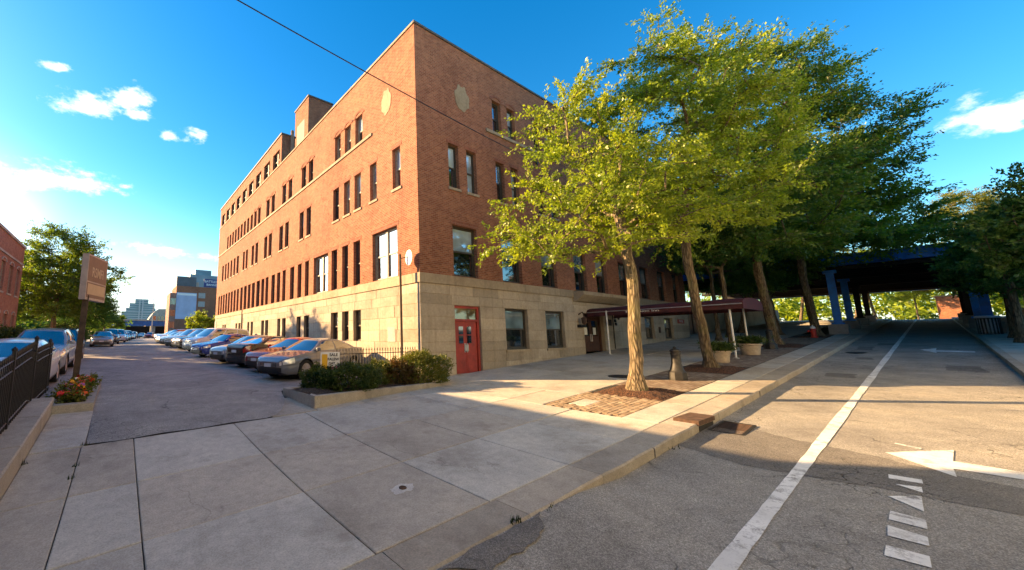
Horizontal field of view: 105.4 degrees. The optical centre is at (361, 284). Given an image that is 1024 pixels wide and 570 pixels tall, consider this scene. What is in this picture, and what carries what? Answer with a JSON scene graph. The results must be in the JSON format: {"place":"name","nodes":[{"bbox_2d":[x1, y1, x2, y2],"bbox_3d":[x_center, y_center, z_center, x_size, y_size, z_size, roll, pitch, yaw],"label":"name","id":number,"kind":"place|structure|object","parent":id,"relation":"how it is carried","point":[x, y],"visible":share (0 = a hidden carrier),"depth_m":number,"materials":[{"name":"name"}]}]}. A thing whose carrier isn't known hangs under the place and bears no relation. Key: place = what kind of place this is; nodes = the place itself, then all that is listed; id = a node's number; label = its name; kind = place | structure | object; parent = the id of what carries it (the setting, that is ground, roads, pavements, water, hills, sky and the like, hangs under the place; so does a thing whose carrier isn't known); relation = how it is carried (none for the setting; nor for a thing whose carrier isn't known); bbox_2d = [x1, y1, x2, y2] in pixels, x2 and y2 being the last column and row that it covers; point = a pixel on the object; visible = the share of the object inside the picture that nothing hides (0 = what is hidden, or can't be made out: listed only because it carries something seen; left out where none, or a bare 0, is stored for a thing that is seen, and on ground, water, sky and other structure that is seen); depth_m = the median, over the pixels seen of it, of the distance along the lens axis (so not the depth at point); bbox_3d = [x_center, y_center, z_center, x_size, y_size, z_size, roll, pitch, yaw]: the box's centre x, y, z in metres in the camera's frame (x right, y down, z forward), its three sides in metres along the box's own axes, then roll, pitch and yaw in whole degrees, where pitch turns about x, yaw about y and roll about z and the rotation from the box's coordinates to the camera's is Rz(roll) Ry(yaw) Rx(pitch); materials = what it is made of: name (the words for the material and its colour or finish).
{"place":"outdoors","nodes":[
{"label":"outdoors","id":0,"kind":"place"},
{"bbox_2d":[0,338,381,443],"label":"parking lot","id":1,"kind":"structure","parent":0,"point":[149,386],"depth_m":10.63,"materials":[{"name":"grey asphalt"}]},
{"bbox_2d":[0,321,35,338],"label":"hedge","id":2,"kind":"object","parent":1,"relation":"on","point":[10,332],"visible":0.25,"depth_m":18.99,"materials":[{"name":"green plant"}]},
{"bbox_2d":[0,338,60,386],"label":"parked car","id":3,"kind":"object","parent":1,"relation":"on","point":[7,345],"visible":0.41,"depth_m":10.31,"materials":[{"name":"paint"}]},
{"bbox_2d":[17,328,75,373],"bbox_3d":[-12.735,2.609,14.760,2.093,1.720,4.744,5,-8,-33],"label":"parked car","id":4,"kind":"object","parent":1,"relation":"on","point":[64,341],"visible":0.43,"depth_m":14.42,"materials":[{"name":"paint"}]},
{"bbox_2d":[45,320,89,340],"bbox_3d":[-33.452,5.804,42.598,2.772,2.880,26.620,5,-9,-33],"label":"hedge","id":5,"kind":"object","parent":1,"relation":"on","point":[67,325],"visible":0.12,"depth_m":34.45,"materials":[{"name":"green plant"}]},
{"bbox_2d":[45,372,102,414],"bbox_3d":[-7.378,2.820,9.569,1.013,0.967,3.760,5,-9,-33],"label":"flower bed","id":6,"kind":"object","parent":1,"relation":"on","point":[79,393],"visible":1,"depth_m":8.38,"materials":[{"name":"plant"}]},
{"bbox_2d":[18,218,135,327],"bbox_3d":[-22.953,0.025,27.794,8.047,9.969,7.771,-1,-8,9],"label":"tree","id":7,"kind":"object","parent":1,"relation":"on","point":[65,277],"visible":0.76,"depth_m":27.12,"materials":[{"name":"green plant"}]},
{"bbox_2d":[47,275,123,328],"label":"tree","id":8,"kind":"object","parent":1,"relation":"on","point":[107,306],"visible":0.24,"depth_m":38.98,"materials":[{"name":"green plant"}]},
{"bbox_2d":[56,296,121,341],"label":"tree","id":9,"kind":"object","parent":1,"relation":"on","point":[112,316],"visible":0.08,"depth_m":49.98,"materials":[{"name":"green plant"}]},
{"bbox_2d":[72,253,107,379],"bbox_3d":[-8.419,1.131,11.405,0.239,3.996,1.283,2,-8,-14],"label":"sign post","id":10,"kind":"object","parent":1,"relation":"on","point":[93,278],"visible":1,"depth_m":11.05,"materials":[{"name":"brown wood"}]},
{"bbox_2d":[89,331,115,346],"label":"parked car","id":11,"kind":"object","parent":1,"relation":"on","point":[102,338],"visible":1,"depth_m":33.60,"materials":[{"name":"paint"}]},
{"bbox_2d":[92,309,127,332],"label":"tree","id":12,"kind":"object","parent":1,"relation":"on","point":[118,323],"visible":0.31,"depth_m":60.07,"materials":[{"name":"green plant"}]},
{"bbox_2d":[164,329,198,346],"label":"parked car","id":13,"kind":"object","parent":1,"relation":"on","point":[168,340],"visible":0.25,"depth_m":33.90,"materials":[{"name":"paint"}]},
{"bbox_2d":[171,329,204,348],"bbox_3d":[-13.942,4.747,32.223,2.094,1.720,4.744,-6,-10,35],"label":"parked car","id":14,"kind":"object","parent":1,"relation":"on","point":[176,342],"visible":0.21,"depth_m":30.57,"materials":[{"name":"paint"}]},
{"bbox_2d":[182,328,249,351],"bbox_3d":[-11.204,4.313,28.790,2.157,1.860,5.044,-6,-11,35],"label":"parked car","id":15,"kind":"object","parent":1,"relation":"on","point":[207,334],"visible":0.33,"depth_m":27.68,"materials":[{"name":"paint"}]},
{"bbox_2d":[190,334,247,355],"bbox_3d":[-8.637,3.961,24.253,2.029,1.440,4.884,-6,-10,35],"label":"parked car","id":16,"kind":"object","parent":1,"relation":"on","point":[202,348],"visible":0.41,"depth_m":22.76,"materials":[{"name":"paint"}]},
{"bbox_2d":[209,335,267,361],"bbox_3d":[-5.912,3.525,20.443,2.029,1.440,4.884,-6,-10,35],"label":"parked car","id":17,"kind":"object","parent":1,"relation":"on","point":[217,353],"visible":0.23,"depth_m":18.68,"materials":[{"name":"paint"}]},
{"bbox_2d":[226,336,285,364],"bbox_3d":[-4.379,3.330,18.649,2.029,1.440,4.884,-6,-11,35],"label":"parked car","id":18,"kind":"object","parent":1,"relation":"on","point":[236,353],"visible":0.3,"depth_m":16.87,"materials":[{"name":"paint"}]},
{"bbox_2d":[245,337,310,368],"bbox_3d":[-2.933,3.117,16.797,2.029,1.440,4.884,-6,-11,35],"label":"parked car","id":19,"kind":"object","parent":1,"relation":"on","point":[252,357],"visible":0.2,"depth_m":15.33,"materials":[{"name":"paint"}]},
{"bbox_2d":[257,338,362,378],"bbox_3d":[-1.843,2.859,14.716,2.029,1.440,4.884,-6,-10,35],"label":"parked car","id":20,"kind":"object","parent":1,"relation":"on","point":[296,357],"visible":0.75,"depth_m":13.40,"materials":[{"name":"paint"}]},
{"bbox_2d":[399,250,411,356],"bbox_3d":[1.750,1.136,13.868,0.618,4.965,0.249,-7,-10,40],"label":"lamp pole","id":21,"kind":"object","parent":1,"relation":"on","point":[408,258],"visible":0.93,"depth_m":14.02,"materials":[{"name":"brown metal"}]},
{"bbox_2d":[21,442,679,524],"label":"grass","id":22,"kind":"structure","parent":0,"point":[511,520],"depth_m":5.14,"materials":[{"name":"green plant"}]},
{"bbox_2d":[0,319,883,569],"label":"sidewalk","id":23,"kind":"structure","parent":0,"point":[292,484],"depth_m":5.33,"materials":[{"name":"concrete"}]},
{"bbox_2d":[0,397,53,499],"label":"granite wall","id":24,"kind":"structure","parent":23,"relation":"on","point":[19,435],"depth_m":5.96,"materials":[{"name":"stone"}]},
{"bbox_2d":[0,335,53,433],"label":"black railing","id":25,"kind":"object","parent":24,"relation":"on","point":[25,374],"visible":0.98,"depth_m":6.96,"materials":[{"name":"metal"}]},
{"bbox_2d":[283,378,440,408],"bbox_3d":[0.283,3.315,11.099,5.035,0.691,1.853,6,-10,-38],"label":"planting bed","id":26,"kind":"object","parent":23,"relation":"on","point":[314,398],"visible":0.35,"depth_m":9.79,"materials":[{"name":"concrete"}]},
{"bbox_2d":[298,361,331,387],"bbox_3d":[-1.272,2.603,10.734,1.198,0.795,1.145,5,-9,-33],"label":"shrub","id":27,"kind":"object","parent":26,"relation":"on","point":[311,373],"visible":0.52,"depth_m":10.47,"materials":[{"name":"green plant"}]},
{"bbox_2d":[320,352,339,376],"bbox_3d":[-0.916,2.492,10.717,0.560,1.030,0.036,1,-8,-7],"label":"yard sign","id":28,"kind":"object","parent":26,"relation":"on","point":[331,358],"visible":0.63,"depth_m":10.75,"materials":[{"name":"white paint"}]},
{"bbox_2d":[317,361,384,391],"bbox_3d":[-0.304,2.551,10.474,2.106,0.837,1.521,5,-9,-33],"label":"shrub","id":29,"kind":"object","parent":26,"relation":"on","point":[372,376],"visible":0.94,"depth_m":10.14,"materials":[{"name":"green plant"}]},
{"bbox_2d":[336,346,414,379],"bbox_3d":[0.618,2.752,12.717,3.430,1.190,0.035,5,-9,-33],"label":"iron fence","id":30,"kind":"object","parent":26,"relation":"on","point":[382,352],"visible":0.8,"depth_m":12.69,"materials":[{"name":"black metal"}]},
{"bbox_2d":[359,357,399,384],"bbox_3d":[0.548,2.720,11.670,1.617,0.862,1.319,5,-9,-33],"label":"shrub","id":31,"kind":"object","parent":26,"relation":"on","point":[384,365],"visible":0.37,"depth_m":11.53,"materials":[{"name":"green plant"}]},
{"bbox_2d":[383,356,419,384],"bbox_3d":[1.190,2.739,11.773,1.232,0.864,1.184,5,-9,-33],"label":"shrub","id":32,"kind":"object","parent":26,"relation":"on","point":[398,364],"visible":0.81,"depth_m":11.56,"materials":[{"name":"green plant"}]},
{"bbox_2d":[390,347,454,383],"bbox_3d":[2.002,2.686,12.446,2.345,1.176,1.789,5,-9,-33],"label":"shrub","id":33,"kind":"object","parent":26,"relation":"on","point":[425,359],"visible":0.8,"depth_m":12.11,"materials":[{"name":"green plant"}]},
{"bbox_2d":[467,58,763,390],"bbox_3d":[6.582,-1.719,10.371,7.024,9.359,6.050,5,-9,-33],"label":"tree","id":34,"kind":"object","parent":23,"relation":"on","point":[616,203],"visible":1,"depth_m":9.81,"materials":[{"name":"green plant"}]},
{"bbox_2d":[587,298,762,357],"bbox_3d":[15.229,2.214,18.353,3.750,2.580,6.130,5,-9,-33],"label":"entrance canopy","id":35,"kind":"object","parent":23,"relation":"on","point":[742,305],"visible":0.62,"depth_m":17.32,"materials":[{"name":"red fabric"}]},
{"bbox_2d":[544,334,834,417],"bbox_3d":[18.085,3.133,16.777,31.720,1.695,1.680,5,-9,-33],"label":"paver bed","id":36,"kind":"object","parent":23,"relation":"on","point":[619,400],"visible":0.77,"depth_m":10.19,"materials":[{"name":"red brick"}]},
{"bbox_2d":[668,346,687,380],"bbox_3d":[9.577,2.391,11.218,0.434,0.995,0.434,-6,-10,34],"label":"bollard","id":37,"kind":"object","parent":36,"relation":"on","point":[676,371],"visible":1,"depth_m":11.12,"materials":[{"name":"metal"}]},
{"bbox_2d":[697,340,742,362],"bbox_3d":[13.986,2.610,14.429,1.308,0.859,1.242,-4,-9,28],"label":"planter","id":38,"kind":"object","parent":36,"relation":"on","point":[722,351],"visible":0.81,"depth_m":14.17,"materials":[{"name":"stone"}]},
{"bbox_2d":[725,334,773,354],"bbox_3d":[17.075,2.643,16.254,1.523,0.909,1.434,-7,-11,42],"label":"planter","id":39,"kind":"object","parent":36,"relation":"on","point":[752,344],"visible":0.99,"depth_m":16.03,"materials":[{"name":"stone"}]},
{"bbox_2d":[764,329,777,348],"bbox_3d":[20.042,2.667,18.099,0.434,0.995,0.434,1,-8,-10],"label":"bollard","id":40,"kind":"object","parent":36,"relation":"on","point":[770,345],"visible":0.9,"depth_m":18.01,"materials":[{"name":"metal"}]},
{"bbox_2d":[574,0,852,367],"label":"tree","id":41,"kind":"object","parent":23,"relation":"on","point":[723,120],"visible":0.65,"depth_m":12.96,"materials":[{"name":"green plant"}]},
{"bbox_2d":[654,245,775,340],"bbox_3d":[23.479,-0.163,24.217,6.013,7.779,5.878,-1,-8,3],"label":"tree","id":42,"kind":"object","parent":23,"relation":"on","point":[729,269],"visible":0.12,"depth_m":24.41,"materials":[{"name":"green plant"}]},
{"bbox_2d":[671,257,765,336],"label":"tree","id":43,"kind":"object","parent":23,"relation":"on","point":[739,264],"visible":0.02,"depth_m":26.63,"materials":[{"name":"green plant"}]},
{"bbox_2d":[648,214,788,348],"bbox_3d":[18.754,-0.275,19.560,5.011,7.408,4.898,-3,-8,18],"label":"tree","id":44,"kind":"object","parent":23,"relation":"on","point":[727,254],"visible":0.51,"depth_m":18.75,"materials":[{"name":"green plant"}]},
{"bbox_2d":[682,223,821,332],"bbox_3d":[31.407,-1.113,31.580,10.632,10.685,9.511,-5,-9,32],"label":"tree","id":45,"kind":"object","parent":23,"relation":"on","point":[704,286],"visible":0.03,"depth_m":30.45,"materials":[{"name":"green plant"}]},
{"bbox_2d":[704,225,845,334],"bbox_3d":[29.677,-0.646,27.221,7.832,8.833,8.756,-2,-8,13],"label":"tree","id":46,"kind":"object","parent":23,"relation":"on","point":[778,276],"visible":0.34,"depth_m":25.61,"materials":[{"name":"green plant"}]},
{"bbox_2d":[634,16,952,344],"bbox_3d":[23.917,-5.617,21.374,17.500,18.310,9.419,2,-8,-16],"label":"tree","id":47,"kind":"object","parent":23,"relation":"on","point":[846,110],"visible":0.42,"depth_m":19.27,"materials":[{"name":"green plant"}]},
{"bbox_2d":[724,120,974,336],"bbox_3d":[29.512,-3.643,23.959,12.508,14.247,11.189,5,-9,-33],"label":"tree","id":48,"kind":"object","parent":23,"relation":"on","point":[898,233],"visible":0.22,"depth_m":21.73,"materials":[{"name":"green plant"}]},
{"bbox_2d":[0,0,1023,320],"label":"sky","id":49,"kind":"structure","parent":0,"point":[134,123],"materials":[{"name":"blue"}]},
{"bbox_2d":[281,327,828,393],"bbox_3d":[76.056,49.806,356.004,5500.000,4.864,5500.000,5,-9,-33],"label":"ground","id":50,"kind":"structure","parent":0,"point":[825,330],"depth_m":32.49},
{"bbox_2d":[0,222,26,327],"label":"brick house","id":51,"kind":"structure","parent":50,"relation":"on","point":[12,249],"depth_m":21.77,"materials":[{"name":"brick"}]},
{"bbox_2d":[15,256,69,325],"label":"tree","id":52,"kind":"object","parent":50,"relation":"on","point":[23,317],"visible":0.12,"depth_m":31.52,"materials":[{"name":"green plant"}]},
{"bbox_2d":[15,308,132,339],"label":"woods","id":53,"kind":"object","parent":50,"relation":"on","point":[42,325],"visible":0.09,"depth_m":80.82,"materials":[{"name":"green plant"}]},
{"bbox_2d":[112,319,164,337],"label":"blue viaduct","id":54,"kind":"object","parent":50,"relation":"on","point":[144,326],"visible":0.11,"depth_m":140.31,"materials":[{"name":"metal"}]},
{"bbox_2d":[121,299,155,319],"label":"office tower","id":55,"kind":"structure","parent":50,"relation":"on","point":[140,309],"depth_m":232.16,"materials":[{"name":"blue glass"}]},
{"bbox_2d":[147,309,165,319],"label":"arena","id":56,"kind":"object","parent":50,"relation":"on","point":[159,314],"visible":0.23,"depth_m":189.11,"materials":[{"name":"grey glass"}]},
{"bbox_2d":[164,276,216,332],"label":"billboard block","id":57,"kind":"structure","parent":50,"relation":"on","point":[187,296],"depth_m":110.72,"materials":[{"name":"red brick"}]},
{"bbox_2d":[185,309,214,328],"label":"tree","id":58,"kind":"object","parent":50,"relation":"on","point":[205,319],"visible":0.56,"depth_m":53.03,"materials":[{"name":"green plant"}]},
{"bbox_2d":[188,270,216,287],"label":"glass block","id":59,"kind":"structure","parent":50,"relation":"on","point":[201,275],"depth_m":137.55,"materials":[{"name":"blue glass"}]},
{"bbox_2d":[215,20,689,378],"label":"brick building","id":60,"kind":"structure","parent":50,"relation":"on","point":[329,213],"depth_m":17.81,"materials":[{"name":"brick"}]},
{"bbox_2d":[316,254,327,293],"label":"window","id":61,"kind":"structure","parent":60,"relation":"in","point":[321,262],"depth_m":21.24,"materials":[{"name":"glass"}]},
{"bbox_2d":[333,313,337,339],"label":"window","id":62,"kind":"structure","parent":60,"relation":"in","point":[335,317],"depth_m":19.50,"materials":[{"name":"glass"}]},
{"bbox_2d":[345,246,347,286],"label":"window","id":63,"kind":"structure","parent":60,"relation":"in","point":[346,248],"depth_m":18.96,"materials":[{"name":"glass"}]},
{"bbox_2d":[353,175,361,212],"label":"window","id":64,"kind":"structure","parent":60,"relation":"in","point":[359,207],"depth_m":18.45,"materials":[{"name":"glass"}]},
{"bbox_2d":[356,242,359,284],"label":"window","id":65,"kind":"structure","parent":60,"relation":"in","point":[358,243],"depth_m":18.05,"materials":[{"name":"glass"}]},
{"bbox_2d":[356,310,360,340],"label":"window","id":66,"kind":"structure","parent":60,"relation":"in","point":[358,313],"depth_m":17.61,"materials":[{"name":"glass"}]},
{"bbox_2d":[368,164,377,204],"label":"window","id":67,"kind":"structure","parent":60,"relation":"in","point":[375,198],"depth_m":17.29,"materials":[{"name":"glass"}]},
{"bbox_2d":[375,227,397,280],"bbox_3d":[1.149,-1.281,16.026,0.100,2.150,1.800,5,-9,-33],"label":"window","id":68,"kind":"structure","parent":60,"relation":"in","point":[386,263],"depth_m":16.08,"materials":[{"name":"glass"}]},
{"bbox_2d":[237,0,538,164],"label":"overhead cable","id":69,"kind":"object","parent":60,"relation":"attached to","point":[537,163],"visible":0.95,"depth_m":11.85,"materials":[{"name":"black metal"}]},
{"bbox_2d":[391,149,401,192],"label":"window","id":70,"kind":"structure","parent":60,"relation":"in","point":[397,153],"depth_m":15.87,"materials":[{"name":"glass"}]},
{"bbox_2d":[448,145,461,191],"bbox_3d":[3.868,-4.965,15.761,0.740,2.080,0.300,5,-9,-33],"label":"window","id":71,"kind":"structure","parent":60,"relation":"in","point":[451,150],"depth_m":15.92,"materials":[{"name":"glass"}]},
{"bbox_2d":[455,321,466,373],"bbox_3d":[3.994,2.538,14.844,0.648,2.085,0.128,5,-9,-33],"label":"door","id":72,"kind":"structure","parent":60,"relation":"in","point":[461,347],"depth_m":14.86,"materials":[{"name":"red paint"}]},
{"bbox_2d":[452,226,474,277],"bbox_3d":[4.252,-1.344,15.629,1.470,2.150,0.090,5,-9,-33],"label":"window","id":73,"kind":"structure","parent":60,"relation":"in","point":[464,260],"depth_m":15.70,"materials":[{"name":"glass"}]},
{"bbox_2d":[465,322,477,372],"bbox_3d":[4.548,2.586,15.199,0.648,2.085,0.128,5,-9,-33],"label":"door","id":74,"kind":"structure","parent":60,"relation":"in","point":[470,327],"depth_m":15.19,"materials":[{"name":"red paint"}]},
{"bbox_2d":[466,152,479,197],"bbox_3d":[4.816,-4.882,16.370,0.760,2.080,0.300,5,-9,-33],"label":"window","id":75,"kind":"structure","parent":60,"relation":"in","point":[469,157],"depth_m":16.54,"materials":[{"name":"glass"}]},
{"bbox_2d":[492,103,498,132],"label":"window","id":76,"kind":"structure","parent":60,"relation":"in","point":[494,107],"depth_m":18.09,"materials":[{"name":"glass"}]},
{"bbox_2d":[496,164,507,205],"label":"window","id":77,"kind":"structure","parent":60,"relation":"in","point":[498,168],"depth_m":17.64,"materials":[{"name":"glass"}]},
{"bbox_2d":[501,238,519,283],"bbox_3d":[6.878,-1.116,17.316,1.470,2.150,0.090,5,-9,-33],"label":"window","id":78,"kind":"structure","parent":60,"relation":"in","point":[510,273],"depth_m":17.37,"materials":[{"name":"glass"}]},
{"bbox_2d":[505,309,531,351],"bbox_3d":[7.048,2.095,16.849,1.800,1.940,0.300,5,-9,-33],"label":"window","id":79,"kind":"structure","parent":60,"relation":"in","point":[514,318],"depth_m":17.00,"materials":[{"name":"glass"}]},
{"bbox_2d":[540,247,554,287],"bbox_3d":[9.438,-0.893,18.959,1.370,2.150,0.090,5,-9,-33],"label":"window","id":80,"kind":"structure","parent":60,"relation":"in","point":[548,280],"depth_m":19.05,"materials":[{"name":"glass"}]},
{"bbox_2d":[545,311,567,350],"bbox_3d":[9.683,2.325,18.541,1.780,1.940,0.300,5,-9,-33],"label":"window","id":81,"kind":"structure","parent":60,"relation":"in","point":[553,325],"depth_m":18.72,"materials":[{"name":"glass"}]},
{"bbox_2d":[573,255,584,290],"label":"window","id":82,"kind":"structure","parent":60,"relation":"in","point":[579,277],"depth_m":20.76,"materials":[{"name":"glass"}]},
{"bbox_2d":[584,317,591,351],"bbox_3d":[12.469,2.765,20.466,0.955,1.914,0.107,5,-9,-33],"label":"door","id":83,"kind":"structure","parent":60,"relation":"in","point":[588,340],"depth_m":20.54,"materials":[{"name":"brown wood"}]},
{"bbox_2d":[589,317,599,350],"bbox_3d":[13.279,2.835,20.986,0.955,1.914,0.107,5,-9,-33],"label":"door","id":84,"kind":"structure","parent":60,"relation":"in","point":[595,343],"depth_m":20.98,"materials":[{"name":"brown wood"}]},
{"bbox_2d":[595,258,604,292],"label":"window","id":85,"kind":"structure","parent":60,"relation":"in","point":[599,276],"depth_m":22.07,"materials":[{"name":"glass"}]},
{"bbox_2d":[618,263,626,295],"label":"window","id":86,"kind":"structure","parent":60,"relation":"in","point":[623,290],"depth_m":23.66,"materials":[{"name":"glass"}]},
{"bbox_2d":[639,268,647,298],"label":"window","id":87,"kind":"structure","parent":60,"relation":"in","point":[642,271],"depth_m":25.37,"materials":[{"name":"glass"}]},
{"bbox_2d":[644,317,656,340],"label":"window","id":88,"kind":"structure","parent":60,"relation":"in","point":[648,327],"depth_m":24.93,"materials":[{"name":"glass"}]},
{"bbox_2d":[656,272,664,300],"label":"window","id":89,"kind":"structure","parent":60,"relation":"in","point":[659,276],"depth_m":26.93,"materials":[{"name":"glass"}]},
{"bbox_2d":[664,318,675,339],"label":"window","id":90,"kind":"structure","parent":60,"relation":"in","point":[666,320],"depth_m":26.73,"materials":[{"name":"glass"}]},
{"bbox_2d":[344,319,891,569],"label":"kerb","id":91,"kind":"structure","parent":50,"relation":"on","point":[439,546],"depth_m":4.77,"materials":[{"name":"concrete"}]},
{"bbox_2d":[688,314,696,333],"bbox_3d":[31.156,2.472,40.176,22.060,8.350,8.160,5,-9,-33],"label":"pale annex","id":92,"kind":"object","parent":50,"relation":"on","point":[692,326],"visible":0.02,"depth_m":38.97,"materials":[{"name":"grey stone"}]},
{"bbox_2d":[697,310,779,332],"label":"retaining wall","id":93,"kind":"structure","parent":50,"relation":"on","point":[755,318],"depth_m":38.53,"materials":[{"name":"concrete"}]},
{"bbox_2d":[685,290,1023,320],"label":"woods","id":94,"kind":"object","parent":50,"relation":"on","point":[788,309],"visible":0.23,"depth_m":81.83,"materials":[{"name":"green plant"}]},
{"bbox_2d":[933,295,961,318],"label":"brick abutment","id":95,"kind":"object","parent":50,"relation":"on","point":[948,306],"visible":0.54,"depth_m":44.36,"materials":[{"name":"brick"}]},
{"bbox_2d":[919,184,1004,244],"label":"tree","id":96,"kind":"object","parent":50,"relation":"on","point":[982,197],"visible":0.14,"depth_m":42.64,"materials":[{"name":"green plant"}]},
{"bbox_2d":[951,317,1023,376],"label":"kerb","id":97,"kind":"structure","parent":50,"relation":"on","point":[1017,366],"depth_m":14.02,"materials":[{"name":"concrete"}]},
{"bbox_2d":[436,319,1023,569],"bbox_3d":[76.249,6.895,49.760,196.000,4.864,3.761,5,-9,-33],"label":"street","id":98,"kind":"structure","parent":0,"point":[894,445],"depth_m":4.55,"materials":[{"name":"grey asphalt"}]},
{"bbox_2d":[708,420,756,435],"bbox_3d":[6.919,2.682,6.875,0.877,0.090,0.472,5,-9,-33],"label":"drain grate","id":99,"kind":"object","parent":98,"relation":"on","point":[737,427],"visible":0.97,"depth_m":6.89,"materials":[{"name":"metal"}]},
{"bbox_2d":[683,243,1006,334],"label":"railway bridge","id":100,"kind":"structure","parent":98,"relation":"on","point":[910,272],"depth_m":29.30,"materials":[{"name":"blue metal"}]},
{"bbox_2d":[888,290,936,318],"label":"tree","id":101,"kind":"object","parent":98,"relation":"on","point":[904,296],"visible":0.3,"depth_m":66.99,"materials":[{"name":"green plant"}]},
{"bbox_2d":[955,316,1023,363],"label":"sidewalk","id":102,"kind":"structure","parent":0,"point":[1009,346],"depth_m":15.99,"materials":[{"name":"concrete"}]},
{"bbox_2d":[923,209,1023,342],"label":"tree","id":103,"kind":"object","parent":102,"relation":"on","point":[1009,286],"visible":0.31,"depth_m":16.95,"materials":[{"name":"green plant"}]},
{"bbox_2d":[930,228,1021,337],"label":"tree","id":104,"kind":"object","parent":102,"relation":"on","point":[985,289],"visible":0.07,"depth_m":18.90,"materials":[{"name":"green plant"}]},
{"bbox_2d":[953,162,1023,280],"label":"tree","id":105,"kind":"object","parent":102,"relation":"on","point":[1004,252],"visible":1,"depth_m":13.37,"materials":[{"name":"green plant"}]},
{"bbox_2d":[973,315,1003,333],"bbox_3d":[34.211,2.211,20.107,0.780,1.000,0.768,5,-9,-33],"label":"black metal railing","id":106,"kind":"object","parent":102,"relation":"on","point":[992,324],"visible":1,"depth_m":19.93,"materials":[{"name":"black metal"}]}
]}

